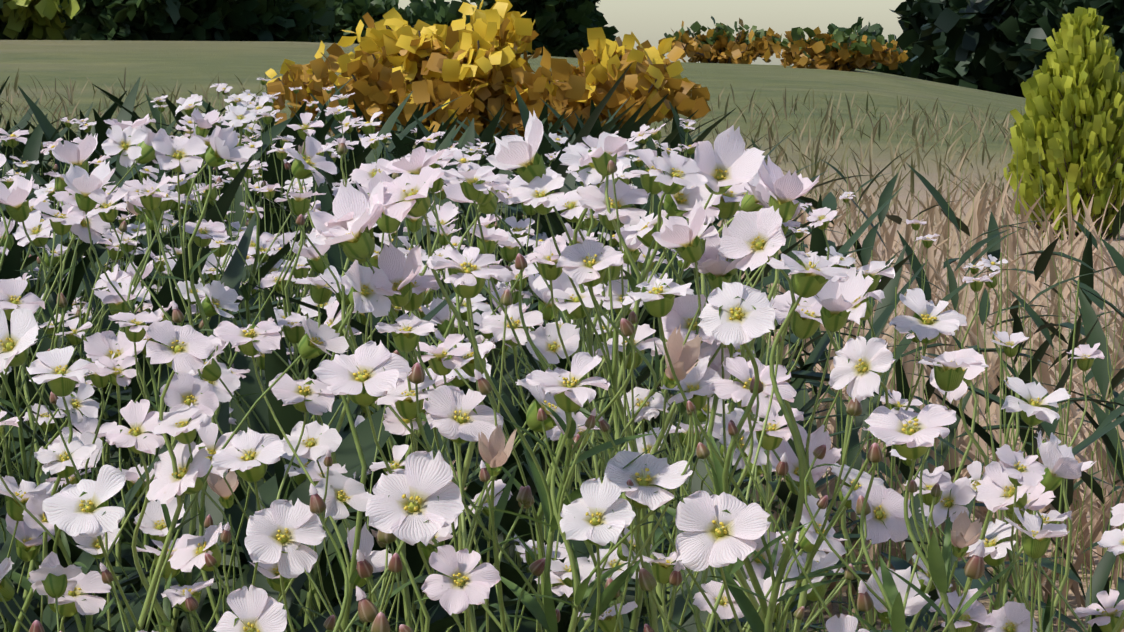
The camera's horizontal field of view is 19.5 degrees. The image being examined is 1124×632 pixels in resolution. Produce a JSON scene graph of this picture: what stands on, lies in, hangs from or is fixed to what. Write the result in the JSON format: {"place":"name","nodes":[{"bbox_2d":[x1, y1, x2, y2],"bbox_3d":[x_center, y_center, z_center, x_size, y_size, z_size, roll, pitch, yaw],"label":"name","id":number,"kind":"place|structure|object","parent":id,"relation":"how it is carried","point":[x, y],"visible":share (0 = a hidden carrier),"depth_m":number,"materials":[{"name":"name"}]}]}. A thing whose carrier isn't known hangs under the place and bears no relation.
{"place":"outdoors","nodes":[
{"label":"outdoors","id":0,"kind":"place"},
{"bbox_2d":[0,40,1123,631],"bbox_3d":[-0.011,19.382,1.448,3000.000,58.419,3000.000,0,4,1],"label":"ground","id":1,"kind":"structure","parent":0,"point":[56,64],"depth_m":33.41,"materials":[{"name":"green plant"}]},
{"bbox_2d":[0,0,2,14],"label":"tree","id":2,"kind":"object","parent":1,"relation":"on","point":[1,6],"visible":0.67,"depth_m":219.47,"materials":[{"name":"green plant"}]},
{"bbox_2d":[0,2,30,39],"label":"hedge tree","id":3,"kind":"object","parent":1,"relation":"on","point":[22,34],"visible":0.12,"depth_m":223.83,"materials":[{"name":"green plant"}]},
{"bbox_2d":[0,0,86,39],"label":"hedge tree","id":4,"kind":"object","parent":1,"relation":"on","point":[40,18],"visible":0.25,"depth_m":221.27,"materials":[{"name":"green plant"}]},
{"bbox_2d":[56,0,243,40],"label":"hedge tree","id":5,"kind":"object","parent":1,"relation":"on","point":[137,20],"visible":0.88,"depth_m":218.51,"materials":[{"name":"green plant"}]},
{"bbox_2d":[177,0,311,40],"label":"hedge tree","id":6,"kind":"object","parent":1,"relation":"on","point":[268,20],"visible":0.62,"depth_m":224.65,"materials":[{"name":"green plant"}]},
{"bbox_2d":[285,0,342,42],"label":"hedge tree","id":7,"kind":"object","parent":1,"relation":"on","point":[323,17],"visible":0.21,"depth_m":230.59,"materials":[{"name":"green plant"}]},
{"bbox_2d":[264,7,458,133],"bbox_3d":[-1.198,-1.816,24.892,2.202,1.058,1.693,0,4,1],"label":"orange bush","id":8,"kind":"object","parent":1,"relation":"on","point":[291,71],"visible":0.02,"depth_m":24.72,"materials":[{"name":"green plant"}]},
{"bbox_2d":[308,0,425,43],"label":"tree","id":9,"kind":"object","parent":1,"relation":"on","point":[352,12],"visible":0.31,"depth_m":615.50,"materials":[{"name":"green plant"}]},
{"bbox_2d":[332,0,469,41],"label":"tree","id":10,"kind":"object","parent":1,"relation":"on","point":[444,16],"depth_m":625.74,"materials":[{"name":"green plant"}]},
{"bbox_2d":[399,0,483,23],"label":"tree","id":11,"kind":"object","parent":1,"relation":"on","point":[419,8],"visible":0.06,"depth_m":631.60,"materials":[{"name":"green plant"}]},
{"bbox_2d":[267,0,710,146],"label":"orange bush","id":12,"kind":"object","parent":1,"relation":"on","point":[488,66],"visible":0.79,"depth_m":21.52,"materials":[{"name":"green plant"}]},
{"bbox_2d":[448,0,618,57],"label":"hedge tree","id":13,"kind":"object","parent":1,"relation":"on","point":[558,45],"visible":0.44,"depth_m":252.80,"materials":[{"name":"green plant"}]},
{"bbox_2d":[473,0,596,48],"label":"tree","id":14,"kind":"object","parent":1,"relation":"on","point":[580,14],"visible":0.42,"depth_m":253.16,"materials":[{"name":"green plant"}]},
{"bbox_2d":[0,77,1123,631],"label":"flowers","id":15,"kind":"object","parent":1,"relation":"on","point":[704,351],"visible":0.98,"depth_m":0.59,"materials":[{"name":"white plant"}]},
{"bbox_2d":[0,62,1123,631],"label":"flower bed foliage","id":16,"kind":"object","parent":1,"relation":"on","point":[404,142],"visible":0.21,"depth_m":1.34,"materials":[{"name":"green plant"}]},
{"bbox_2d":[0,67,1123,628],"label":"grass tufts","id":17,"kind":"object","parent":1,"relation":"on","point":[982,211],"visible":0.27,"depth_m":7.89,"materials":[{"name":"beige plant"}]},
{"bbox_2d":[593,0,607,28],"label":"tree","id":18,"kind":"object","parent":1,"relation":"on","point":[602,21],"depth_m":271.01,"materials":[{"name":"green plant"}]},
{"bbox_2d":[658,16,786,63],"bbox_3d":[3.060,-5.103,61.752,2.475,1.108,2.215,0,4,1],"label":"bush","id":19,"kind":"object","parent":1,"relation":"on","point":[720,43],"visible":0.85,"depth_m":61.54,"materials":[{"name":"orange plant"}]},
{"bbox_2d":[764,25,908,70],"bbox_3d":[4.656,-4.505,55.930,2.459,0.903,2.071,0,4,1],"label":"bush","id":20,"kind":"object","parent":1,"relation":"on","point":[841,50],"visible":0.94,"depth_m":55.45,"materials":[{"name":"orange plant"}]},
{"bbox_2d":[810,17,912,76],"bbox_3d":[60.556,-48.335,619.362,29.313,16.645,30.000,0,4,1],"label":"bush","id":21,"kind":"object","parent":1,"relation":"on","point":[876,29],"visible":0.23,"depth_m":615.44,"materials":[{"name":"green plant"}]},
{"bbox_2d":[889,0,1007,94],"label":"tree","id":22,"kind":"object","parent":1,"relation":"on","point":[912,20],"visible":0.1,"depth_m":203.17,"materials":[{"name":"green plant"}]},
{"bbox_2d":[901,41,1024,97],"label":"hedge tree","id":23,"kind":"object","parent":1,"relation":"on","point":[913,69],"depth_m":217.52,"materials":[{"name":"green plant"}]},
{"bbox_2d":[923,0,1024,97],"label":"hedge tree","id":24,"kind":"object","parent":1,"relation":"on","point":[966,74],"visible":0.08,"depth_m":188.62,"materials":[{"name":"green plant"}]},
{"bbox_2d":[919,0,1064,74],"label":"tree","id":25,"kind":"object","parent":1,"relation":"on","point":[959,43],"visible":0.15,"depth_m":178.19,"materials":[{"name":"green plant"}]},
{"bbox_2d":[997,0,1064,83],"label":"hedge tree","id":26,"kind":"object","parent":1,"relation":"on","point":[1016,58],"visible":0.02,"depth_m":173.82,"materials":[{"name":"green plant"}]},
{"bbox_2d":[1003,6,1123,239],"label":"gold conifer","id":27,"kind":"object","parent":1,"relation":"on","point":[1069,123],"visible":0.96,"depth_m":11.82,"materials":[{"name":"green plant"}]},
{"bbox_2d":[1024,0,1104,72],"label":"hedge tree","id":28,"kind":"object","parent":1,"relation":"on","point":[1037,37],"visible":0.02,"depth_m":160.24,"materials":[{"name":"green plant"}]},
{"bbox_2d":[1054,0,1094,17],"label":"tree","id":29,"kind":"object","parent":1,"relation":"on","point":[1086,5],"depth_m":158.48,"materials":[{"name":"green plant"}]},
{"bbox_2d":[1090,0,1123,74],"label":"hedge tree","id":30,"kind":"object","parent":1,"relation":"on","point":[1111,12],"visible":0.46,"depth_m":151.46,"materials":[{"name":"green plant"}]},
{"bbox_2d":[398,0,905,65],"label":"sky","id":31,"kind":"structure","parent":0,"point":[649,20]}
]}

